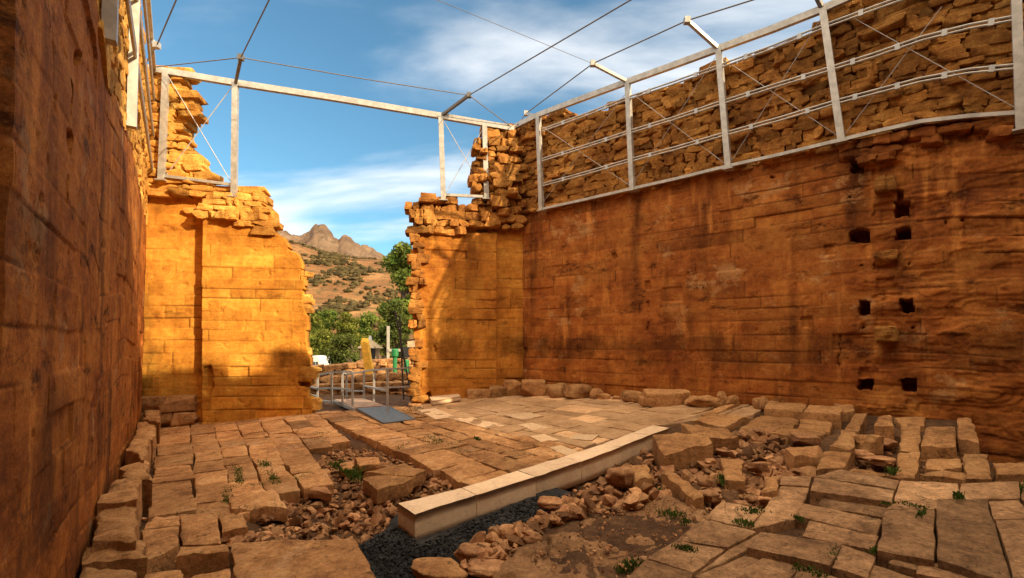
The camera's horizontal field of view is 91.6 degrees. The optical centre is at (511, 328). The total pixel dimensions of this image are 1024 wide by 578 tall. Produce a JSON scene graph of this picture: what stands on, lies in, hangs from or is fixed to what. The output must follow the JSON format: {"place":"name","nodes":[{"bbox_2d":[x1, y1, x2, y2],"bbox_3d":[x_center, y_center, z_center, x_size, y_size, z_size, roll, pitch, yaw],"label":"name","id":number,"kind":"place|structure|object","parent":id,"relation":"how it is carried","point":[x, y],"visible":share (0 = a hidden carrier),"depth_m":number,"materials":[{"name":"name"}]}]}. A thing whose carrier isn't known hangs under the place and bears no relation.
{"place":"outdoors","nodes":[
{"label":"outdoors","id":0,"kind":"place"},
{"bbox_2d":[278,224,385,259],"bbox_3d":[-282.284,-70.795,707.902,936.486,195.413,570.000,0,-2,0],"label":"mountain","id":1,"kind":"structure","parent":0,"point":[321,236],"depth_m":708.22,"materials":[{"name":"stone"}]},
{"bbox_2d":[290,243,414,355],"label":"hill","id":2,"kind":"structure","parent":0,"point":[321,293],"depth_m":188.78,"materials":[{"name":"soil"}]},
{"bbox_2d":[288,240,409,351],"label":"scrub","id":3,"kind":"object","parent":2,"relation":"on","point":[353,270],"visible":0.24,"depth_m":197.06,"materials":[{"name":"plant"}]},
{"bbox_2d":[147,402,582,522],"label":"paved floor","id":4,"kind":"structure","parent":0,"point":[288,446],"depth_m":9.63,"materials":[{"name":"stone"}]},
{"bbox_2d":[310,367,415,423],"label":"metal walkway","id":5,"kind":"structure","parent":4,"relation":"on","point":[381,413],"depth_m":14.94,"materials":[{"name":"grey paint"}]},
{"bbox_2d":[358,487,571,577],"bbox_3d":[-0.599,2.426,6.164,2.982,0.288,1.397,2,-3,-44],"label":"gravel","id":6,"kind":"structure","parent":0,"point":[393,560],"depth_m":5.74,"materials":[{"name":"gravel"}]},
{"bbox_2d":[398,488,475,538],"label":"kerb block","id":7,"kind":"structure","parent":6,"relation":"on","point":[427,516],"depth_m":6.20,"materials":[{"name":"stone"}]},
{"bbox_2d":[462,471,535,516],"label":"kerb block","id":8,"kind":"structure","parent":6,"relation":"on","point":[497,493],"depth_m":6.81,"materials":[{"name":"stone"}]},
{"bbox_2d":[518,457,580,493],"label":"kerb block","id":9,"kind":"structure","parent":6,"relation":"on","point":[563,473],"depth_m":7.47,"materials":[{"name":"stone"}]},
{"bbox_2d":[141,0,830,255],"label":"sky","id":10,"kind":"structure","parent":0,"point":[352,170],"materials":[{"name":"blue"}]},
{"bbox_2d":[418,408,597,455],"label":"new paving","id":11,"kind":"structure","parent":0,"point":[484,424],"depth_m":11.03,"materials":[{"name":"stone"}]},
{"bbox_2d":[139,356,993,577],"bbox_3d":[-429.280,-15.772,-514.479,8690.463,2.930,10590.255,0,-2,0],"label":"ground","id":12,"kind":"structure","parent":0,"point":[649,526],"depth_m":5.91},
{"bbox_2d":[0,0,150,577],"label":"ruined wall","id":13,"kind":"structure","parent":12,"relation":"on","point":[74,157],"depth_m":4.28,"materials":[{"name":"stone"}]},
{"bbox_2d":[101,0,160,170],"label":"steel frame","id":14,"kind":"object","parent":13,"relation":"on","point":[109,13],"visible":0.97,"depth_m":8.53,"materials":[{"name":"metal"}]},
{"bbox_2d":[79,567,136,577],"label":"stone block","id":15,"kind":"object","parent":12,"relation":"on","point":[87,572],"depth_m":4.78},
{"bbox_2d":[82,540,147,577],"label":"stone block","id":16,"kind":"object","parent":12,"relation":"on","point":[136,560],"depth_m":5.05,"materials":[{"name":"stone"}]},
{"bbox_2d":[92,506,139,552],"bbox_3d":[-4.610,2.463,5.793,0.438,0.578,1.868,2,-3,-38],"label":"stone block","id":17,"kind":"object","parent":12,"relation":"on","point":[117,529],"depth_m":5.49,"materials":[{"name":"stone"}]},
{"bbox_2d":[97,475,141,525],"bbox_3d":[-5.226,2.449,6.648,0.443,0.696,1.465,1,-2,-33],"label":"stone block","id":18,"kind":"object","parent":12,"relation":"on","point":[124,492],"depth_m":6.43,"materials":[{"name":"stone"}]},
{"bbox_2d":[118,459,152,513],"bbox_3d":[-5.905,2.513,7.785,0.410,0.658,1.596,2,-3,-37],"label":"stone block","id":19,"kind":"object","parent":12,"relation":"on","point":[134,470],"depth_m":7.51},
{"bbox_2d":[125,438,150,469],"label":"stone block","id":20,"kind":"object","parent":12,"relation":"on","point":[138,450],"depth_m":8.98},
{"bbox_2d":[132,421,156,465],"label":"stone block","id":21,"kind":"structure","parent":12,"relation":"on","point":[145,429],"depth_m":10.63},
{"bbox_2d":[142,410,160,443],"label":"stone block","id":22,"kind":"structure","parent":12,"relation":"on","point":[153,417],"depth_m":12.48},
{"bbox_2d":[140,526,179,573],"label":"paving block","id":23,"kind":"structure","parent":12,"relation":"on","point":[162,548],"depth_m":5.57,"materials":[{"name":"stone"}]},
{"bbox_2d":[144,516,180,537],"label":"paving block","id":24,"kind":"structure","parent":12,"relation":"on","point":[156,522],"depth_m":6.40,"materials":[{"name":"stone"}]},
{"bbox_2d":[145,569,182,577],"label":"paving block","id":25,"kind":"structure","parent":12,"relation":"on","point":[172,574],"depth_m":5.01,"materials":[{"name":"stone"}]},
{"bbox_2d":[179,513,220,546],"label":"paving block","id":26,"kind":"structure","parent":12,"relation":"on","point":[200,529],"depth_m":6.10,"materials":[{"name":"stone"}]},
{"bbox_2d":[176,544,228,577],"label":"paving block","id":27,"kind":"structure","parent":12,"relation":"on","point":[192,561],"depth_m":5.24,"materials":[{"name":"stone"}]},
{"bbox_2d":[191,568,230,577],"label":"paving block","id":28,"kind":"structure","parent":12,"relation":"on","point":[225,573],"depth_m":4.85,"materials":[{"name":"stone"}]},
{"bbox_2d":[141,65,322,427],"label":"ruined wall","id":29,"kind":"structure","parent":12,"relation":"on","point":[229,302],"depth_m":14.38,"materials":[{"name":"stone"}]},
{"bbox_2d":[148,53,514,201],"bbox_3d":[-5.090,-5.661,14.184,10.733,3.703,1.868,0,-2,-9],"label":"steel frame","id":30,"kind":"object","parent":29,"relation":"on","point":[236,84],"visible":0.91,"depth_m":14.59,"materials":[{"name":"metal"}]},
{"bbox_2d":[244,58,466,94],"bbox_3d":[-4.196,-7.050,14.008,6.122,0.052,0.026,1,-2,-19],"label":"cable","id":31,"kind":"object","parent":30,"relation":"attached to","point":[353,77],"visible":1,"depth_m":13.91,"materials":[{"name":"metal"}]},
{"bbox_2d":[470,0,630,94],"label":"cable","id":32,"kind":"object","parent":30,"relation":"attached to","point":[554,44],"visible":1,"depth_m":12.41,"materials":[{"name":"metal"}]},
{"bbox_2d":[218,513,247,538],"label":"paving block","id":33,"kind":"structure","parent":12,"relation":"on","point":[230,526],"depth_m":6.25,"materials":[{"name":"stone"}]},
{"bbox_2d":[229,490,287,522],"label":"paving block","id":34,"kind":"structure","parent":12,"relation":"on","point":[259,504],"depth_m":6.82,"materials":[{"name":"stone"}]},
{"bbox_2d":[231,537,375,577],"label":"stone slab","id":35,"kind":"structure","parent":12,"relation":"on","point":[341,558],"depth_m":5.17,"materials":[{"name":"stone"}]},
{"bbox_2d":[309,312,324,333],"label":"tree","id":36,"kind":"object","parent":12,"relation":"on","point":[315,319],"visible":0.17,"depth_m":51.83,"materials":[{"name":"green plant"}]},
{"bbox_2d":[309,328,335,356],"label":"tree","id":37,"kind":"object","parent":12,"relation":"on","point":[320,341],"visible":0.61,"depth_m":45.16,"materials":[{"name":"green plant"}]},
{"bbox_2d":[317,308,339,348],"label":"tree","id":38,"kind":"object","parent":12,"relation":"on","point":[328,318],"visible":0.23,"depth_m":55.47,"materials":[{"name":"green plant"}]},
{"bbox_2d":[324,332,361,363],"bbox_3d":[-10.378,1.574,30.802,2.294,2.750,2.612,1,-2,-27],"label":"tree","id":39,"kind":"object","parent":12,"relation":"on","point":[337,353],"visible":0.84,"depth_m":30.61,"materials":[{"name":"green plant"}]},
{"bbox_2d":[312,361,376,382],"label":"stone wall","id":40,"kind":"structure","parent":12,"relation":"on","point":[357,366],"depth_m":22.32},
{"bbox_2d":[334,312,368,356],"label":"tree","id":41,"kind":"object","parent":12,"relation":"on","point":[347,323],"visible":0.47,"depth_m":53.60,"materials":[{"name":"green plant"}]},
{"bbox_2d":[310,381,407,394],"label":"stone wall","id":42,"kind":"structure","parent":12,"relation":"on","point":[392,391],"depth_m":18.48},
{"bbox_2d":[361,338,373,373],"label":"stone pillar","id":43,"kind":"structure","parent":12,"relation":"on","point":[366,354],"depth_m":21.05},
{"bbox_2d":[328,372,408,382],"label":"stone wall","id":44,"kind":"structure","parent":12,"relation":"on","point":[393,376],"depth_m":20.09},
{"bbox_2d":[357,311,382,353],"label":"tree","id":45,"kind":"object","parent":12,"relation":"on","point":[366,321],"visible":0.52,"depth_m":61.41,"materials":[{"name":"green plant"}]},
{"bbox_2d":[357,336,382,358],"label":"round hut","id":46,"kind":"object","parent":12,"relation":"on","point":[375,347],"visible":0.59,"depth_m":45.42,"materials":[{"name":"paint"}]},
{"bbox_2d":[358,358,413,373],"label":"stone wall","id":47,"kind":"structure","parent":12,"relation":"on","point":[384,363],"depth_m":24.80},
{"bbox_2d":[374,298,409,358],"bbox_3d":[-9.547,0.392,39.955,2.962,5.802,2.059,0,-2,0],"label":"tree","id":48,"kind":"object","parent":12,"relation":"on","point":[392,306],"visible":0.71,"depth_m":39.53,"materials":[{"name":"green plant"}]},
{"bbox_2d":[376,241,413,342],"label":"tree","id":49,"kind":"object","parent":12,"relation":"on","point":[396,264],"visible":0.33,"depth_m":43.26,"materials":[{"name":"green plant"}]},
{"bbox_2d":[387,326,414,358],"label":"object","id":50,"kind":"structure","parent":12,"relation":"on","point":[406,349],"depth_m":37.90,"materials":[{"name":"paint"}]},
{"bbox_2d":[394,311,414,398],"bbox_3d":[-3.605,0.890,16.679,0.716,2.979,0.060,0,-2,0],"label":"ladder","id":51,"kind":"object","parent":12,"relation":"on","point":[401,340],"visible":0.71,"depth_m":16.66,"materials":[{"name":"metal"}]},
{"bbox_2d":[404,123,529,402],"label":"ruined wall","id":52,"kind":"structure","parent":12,"relation":"on","point":[464,282],"depth_m":15.56,"materials":[{"name":"stone"}]},
{"bbox_2d":[466,389,490,398],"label":"boulder","id":53,"kind":"object","parent":12,"relation":"on","point":[477,393],"visible":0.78,"depth_m":15.15,"materials":[{"name":"stone"}]},
{"bbox_2d":[489,385,506,397],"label":"boulder","id":54,"kind":"object","parent":12,"relation":"on","point":[497,391],"visible":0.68,"depth_m":15.26,"materials":[{"name":"stone"}]},
{"bbox_2d":[140,402,962,577],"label":"rubble","id":55,"kind":"object","parent":12,"relation":"on","point":[603,497],"visible":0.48,"depth_m":6.77,"materials":[{"name":"stone"}]},
{"bbox_2d":[308,486,331,500],"bbox_3d":[-2.923,2.502,7.588,0.697,0.169,0.224,-1,-2,26],"label":"stone slab","id":56,"kind":"object","parent":55,"relation":"on","point":[323,493],"depth_m":7.47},
{"bbox_2d":[354,457,380,471],"bbox_3d":[-2.621,2.447,9.007,0.453,0.181,0.683,1,-2,-17],"label":"stone slab","id":57,"kind":"object","parent":55,"relation":"on","point":[372,463],"depth_m":8.86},
{"bbox_2d":[363,475,412,504],"bbox_3d":[-1.849,2.381,7.524,0.606,0.301,0.850,1,-2,-30],"label":"stone slab","id":58,"kind":"object","parent":55,"relation":"on","point":[378,489],"depth_m":7.33,"materials":[{"name":"stone"}]},
{"bbox_2d":[363,463,425,487],"bbox_3d":[-1.809,2.338,7.793,0.743,0.278,0.839,2,-3,-40],"label":"stone slab","id":59,"kind":"object","parent":55,"relation":"on","point":[418,475],"depth_m":7.76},
{"bbox_2d":[411,557,467,577],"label":"rock","id":60,"kind":"object","parent":55,"relation":"on","point":[433,567],"visible":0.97,"depth_m":4.70,"materials":[{"name":"stone"}]},
{"bbox_2d":[454,542,480,562],"bbox_3d":[-0.444,2.286,5.082,0.302,0.150,0.257,0,-2,0],"label":"rock","id":61,"kind":"object","parent":55,"relation":"on","point":[466,551],"visible":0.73,"depth_m":5.02,"materials":[{"name":"stone"}]},
{"bbox_2d":[467,557,503,577],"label":"rock","id":62,"kind":"object","parent":55,"relation":"on","point":[489,568],"visible":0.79,"depth_m":4.69,"materials":[{"name":"stone"}]},
{"bbox_2d":[537,496,562,508],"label":"rock","id":63,"kind":"object","parent":55,"relation":"on","point":[548,502],"visible":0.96,"depth_m":6.24,"materials":[{"name":"stone"}]},
{"bbox_2d":[605,466,634,487],"bbox_3d":[1.535,2.073,6.991,0.456,0.292,0.385,0,-2,0],"label":"rock","id":64,"kind":"object","parent":55,"relation":"on","point":[622,476],"visible":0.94,"depth_m":6.86,"materials":[{"name":"stone"}]},
{"bbox_2d":[628,464,652,487],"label":"stone block","id":65,"kind":"object","parent":55,"relation":"on","point":[642,474],"depth_m":6.82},
{"bbox_2d":[661,470,703,509],"bbox_3d":[2.209,2.116,6.481,0.221,0.303,1.130,0,-2,0],"label":"stone block","id":66,"kind":"object","parent":55,"relation":"on","point":[677,485],"depth_m":6.38,"materials":[{"name":"stone"}]},
{"bbox_2d":[696,475,713,486],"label":"rock","id":67,"kind":"object","parent":55,"relation":"on","point":[704,480],"visible":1,"depth_m":6.61,"materials":[{"name":"stone"}]},
{"bbox_2d":[698,489,722,502],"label":"rock","id":68,"kind":"object","parent":55,"relation":"on","point":[711,496],"visible":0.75,"depth_m":6.08,"materials":[{"name":"stone"}]},
{"bbox_2d":[720,458,744,490],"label":"stone block","id":69,"kind":"object","parent":55,"relation":"on","point":[732,473],"depth_m":6.91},
{"bbox_2d":[746,461,769,472],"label":"rock","id":70,"kind":"object","parent":55,"relation":"on","point":[759,466],"visible":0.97,"depth_m":6.97,"materials":[{"name":"stone"}]},
{"bbox_2d":[785,446,823,469],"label":"stone block","id":71,"kind":"object","parent":55,"relation":"on","point":[797,457],"depth_m":7.24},
{"bbox_2d":[790,433,820,445],"bbox_3d":[4.864,1.845,8.268,0.376,0.170,0.347,0,-2,0],"label":"rock","id":72,"kind":"object","parent":55,"relation":"on","point":[804,439],"visible":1,"depth_m":8.14,"materials":[{"name":"stone"}]},
{"bbox_2d":[853,434,883,453],"bbox_3d":[5.474,1.773,7.670,0.356,0.288,0.295,0,-2,0],"label":"rock","id":73,"kind":"object","parent":55,"relation":"on","point":[872,443],"visible":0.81,"depth_m":7.56,"materials":[{"name":"stone"}]},
{"bbox_2d":[862,455,896,465],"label":"rock","id":74,"kind":"object","parent":55,"relation":"on","point":[878,460],"visible":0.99,"depth_m":6.96,"materials":[{"name":"stone"}]},
{"bbox_2d":[548,382,566,397],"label":"boulder","id":75,"kind":"object","parent":12,"relation":"on","point":[555,390],"visible":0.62,"depth_m":14.36,"materials":[{"name":"stone"}]},
{"bbox_2d":[493,532,639,577],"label":"bedrock outcrop","id":76,"kind":"object","parent":12,"relation":"on","point":[518,564],"visible":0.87,"depth_m":4.89,"materials":[{"name":"stone"}]},
{"bbox_2d":[563,384,591,398],"bbox_3d":[1.881,1.808,14.091,0.820,0.502,0.561,0,-2,0],"label":"boulder","id":77,"kind":"object","parent":12,"relation":"on","point":[575,391],"visible":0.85,"depth_m":13.89,"materials":[{"name":"stone"}]},
{"bbox_2d":[564,445,620,483],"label":"kerb block","id":78,"kind":"structure","parent":12,"relation":"on","point":[598,460],"depth_m":8.10,"materials":[{"name":"stone"}]},
{"bbox_2d":[219,404,1023,577],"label":"grass","id":79,"kind":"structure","parent":12,"relation":"on","point":[687,548],"depth_m":5.59,"materials":[{"name":"plant"}]},
{"bbox_2d":[602,433,648,465],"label":"kerb block","id":80,"kind":"structure","parent":12,"relation":"on","point":[632,444],"depth_m":8.84,"materials":[{"name":"stone"}]},
{"bbox_2d":[620,390,642,402],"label":"boulder","id":81,"kind":"object","parent":12,"relation":"on","point":[629,395],"visible":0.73,"depth_m":12.86,"materials":[{"name":"stone"}]},
{"bbox_2d":[577,495,708,561],"bbox_3d":[1.542,2.350,5.680,1.522,0.536,1.163,1,-2,-34],"label":"bedrock shelf","id":82,"kind":"object","parent":12,"relation":"on","point":[681,506],"visible":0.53,"depth_m":5.90,"materials":[{"name":"stone"}]},
{"bbox_2d":[633,425,669,452],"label":"kerb block","id":83,"kind":"structure","parent":12,"relation":"on","point":[651,431],"depth_m":9.49,"materials":[{"name":"stone"}]},
{"bbox_2d":[639,389,689,406],"bbox_3d":[3.814,1.722,12.331,1.302,0.462,0.707,0,-2,6],"label":"boulder","id":84,"kind":"object","parent":12,"relation":"on","point":[659,397],"visible":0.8,"depth_m":12.04,"materials":[{"name":"stone"}]},
{"bbox_2d":[652,432,712,471],"bbox_3d":[2.791,2.097,8.066,0.991,0.731,1.083,0,-2,0],"label":"stone block","id":85,"kind":"object","parent":12,"relation":"on","point":[679,450],"depth_m":7.81,"materials":[{"name":"stone"}]},
{"bbox_2d":[684,395,722,407],"bbox_3d":[4.512,1.735,11.752,0.773,0.347,0.616,0,-2,0],"label":"boulder","id":86,"kind":"object","parent":12,"relation":"on","point":[701,401],"visible":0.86,"depth_m":11.55,"materials":[{"name":"stone"}]},
{"bbox_2d":[681,423,738,450],"bbox_3d":[3.548,1.954,8.967,0.654,0.343,1.224,0,-2,0],"label":"stone block","id":87,"kind":"object","parent":12,"relation":"on","point":[719,438],"depth_m":8.50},
{"bbox_2d":[693,414,749,430],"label":"stone block","id":88,"kind":"object","parent":12,"relation":"on","point":[730,422],"depth_m":9.88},
{"bbox_2d":[515,0,1023,470],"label":"ruined wall","id":89,"kind":"structure","parent":12,"relation":"on","point":[880,274],"depth_m":10.73,"materials":[{"name":"stone"}]},
{"bbox_2d":[514,0,1023,211],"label":"steel frame","id":90,"kind":"object","parent":89,"relation":"on","point":[821,9],"visible":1,"depth_m":11.19,"materials":[{"name":"metal"}]},
{"bbox_2d":[514,0,753,128],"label":"cable","id":91,"kind":"object","parent":90,"relation":"attached to","point":[637,43],"visible":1,"depth_m":12.34,"materials":[{"name":"metal"}]},
{"bbox_2d":[740,416,799,444],"bbox_3d":[4.905,1.900,9.418,0.891,0.328,1.485,-2,-3,41],"label":"stone block","id":92,"kind":"object","parent":12,"relation":"on","point":[781,426],"depth_m":9.34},
{"bbox_2d":[761,476,779,508],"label":"stone block","id":93,"kind":"object","parent":12,"relation":"on","point":[771,487],"depth_m":6.04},
{"bbox_2d":[764,401,806,422],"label":"stone block","id":94,"kind":"object","parent":12,"relation":"on","point":[781,409],"depth_m":10.03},
{"bbox_2d":[789,428,824,442],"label":"stone block","id":95,"kind":"object","parent":12,"relation":"on","point":[820,434],"depth_m":8.68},
{"bbox_2d":[798,419,831,435],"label":"stone block","id":96,"kind":"object","parent":12,"relation":"on","point":[821,426],"depth_m":9.04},
{"bbox_2d":[802,405,842,428],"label":"stone block","id":97,"kind":"object","parent":12,"relation":"on","point":[833,415],"depth_m":9.41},
{"bbox_2d":[627,469,1023,577],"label":"stone terrace","id":98,"kind":"structure","parent":12,"relation":"on","point":[978,532],"depth_m":4.71,"materials":[{"name":"stone"}]},
{"bbox_2d":[816,451,852,475],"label":"stone block","id":99,"kind":"object","parent":12,"relation":"on","point":[830,461],"depth_m":6.64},
{"bbox_2d":[829,430,856,466],"bbox_3d":[5.090,1.851,7.570,0.292,0.474,1.154,-2,-3,41],"label":"stone block","id":100,"kind":"object","parent":12,"relation":"on","point":[845,442],"depth_m":7.28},
{"bbox_2d":[834,403,855,421],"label":"stone block","id":101,"kind":"object","parent":12,"relation":"on","point":[849,412],"depth_m":9.68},
{"bbox_2d":[845,413,867,434],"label":"stone block","id":102,"kind":"object","parent":12,"relation":"on","point":[858,423],"depth_m":8.74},
{"bbox_2d":[850,469,899,481],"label":"stone block","id":103,"kind":"structure","parent":12,"relation":"on","point":[887,476],"depth_m":6.30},
{"bbox_2d":[874,415,894,449],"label":"stone block","id":104,"kind":"structure","parent":12,"relation":"on","point":[884,426],"depth_m":7.92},
{"bbox_2d":[895,452,920,481],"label":"stone block","id":105,"kind":"structure","parent":12,"relation":"on","point":[909,464],"depth_m":6.54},
{"bbox_2d":[894,417,925,431],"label":"stone block","id":106,"kind":"structure","parent":12,"relation":"on","point":[899,422],"depth_m":8.89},
{"bbox_2d":[899,426,921,453],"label":"stone block","id":107,"kind":"structure","parent":12,"relation":"on","point":[910,439],"depth_m":7.60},
{"bbox_2d":[921,427,957,462],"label":"stone block","id":108,"kind":"structure","parent":12,"relation":"on","point":[939,443],"depth_m":7.06,"materials":[{"name":"stone"}]},
{"bbox_2d":[920,470,965,489],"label":"stone block","id":109,"kind":"structure","parent":12,"relation":"on","point":[945,476],"depth_m":6.10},
{"bbox_2d":[924,458,962,472],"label":"stone block","id":110,"kind":"structure","parent":12,"relation":"on","point":[950,465],"depth_m":6.53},
{"bbox_2d":[957,417,979,462],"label":"stone block","id":111,"kind":"structure","parent":12,"relation":"on","point":[967,441],"depth_m":7.13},
{"bbox_2d":[963,454,991,482],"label":"stone block","id":112,"kind":"structure","parent":12,"relation":"on","point":[976,468],"depth_m":6.14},
{"bbox_2d":[993,462,1023,481],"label":"stone block","id":113,"kind":"structure","parent":12,"relation":"on","point":[1008,471],"depth_m":5.94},
{"bbox_2d":[410,395,760,450],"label":"tile floor","id":114,"kind":"structure","parent":0,"point":[564,420],"depth_m":11.52,"materials":[{"name":"stone"}]},
{"bbox_2d":[429,394,460,404],"bbox_3d":[-2.009,2.119,15.061,1.136,0.251,0.866,1,-2,-29],"label":"stone slab","id":115,"kind":"object","parent":114,"relation":"on","point":[438,400],"depth_m":14.79,"materials":[{"name":"stone"}]},
{"bbox_2d":[503,379,521,395],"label":"boulder","id":116,"kind":"object","parent":114,"relation":"on","point":[514,387],"visible":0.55,"depth_m":15.34,"materials":[{"name":"stone"}]},
{"bbox_2d":[521,379,545,396],"bbox_3d":[0.654,1.838,15.127,0.759,0.597,0.615,0,-2,0],"label":"boulder","id":117,"kind":"object","parent":114,"relation":"on","point":[532,387],"visible":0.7,"depth_m":14.85,"materials":[{"name":"stone"}]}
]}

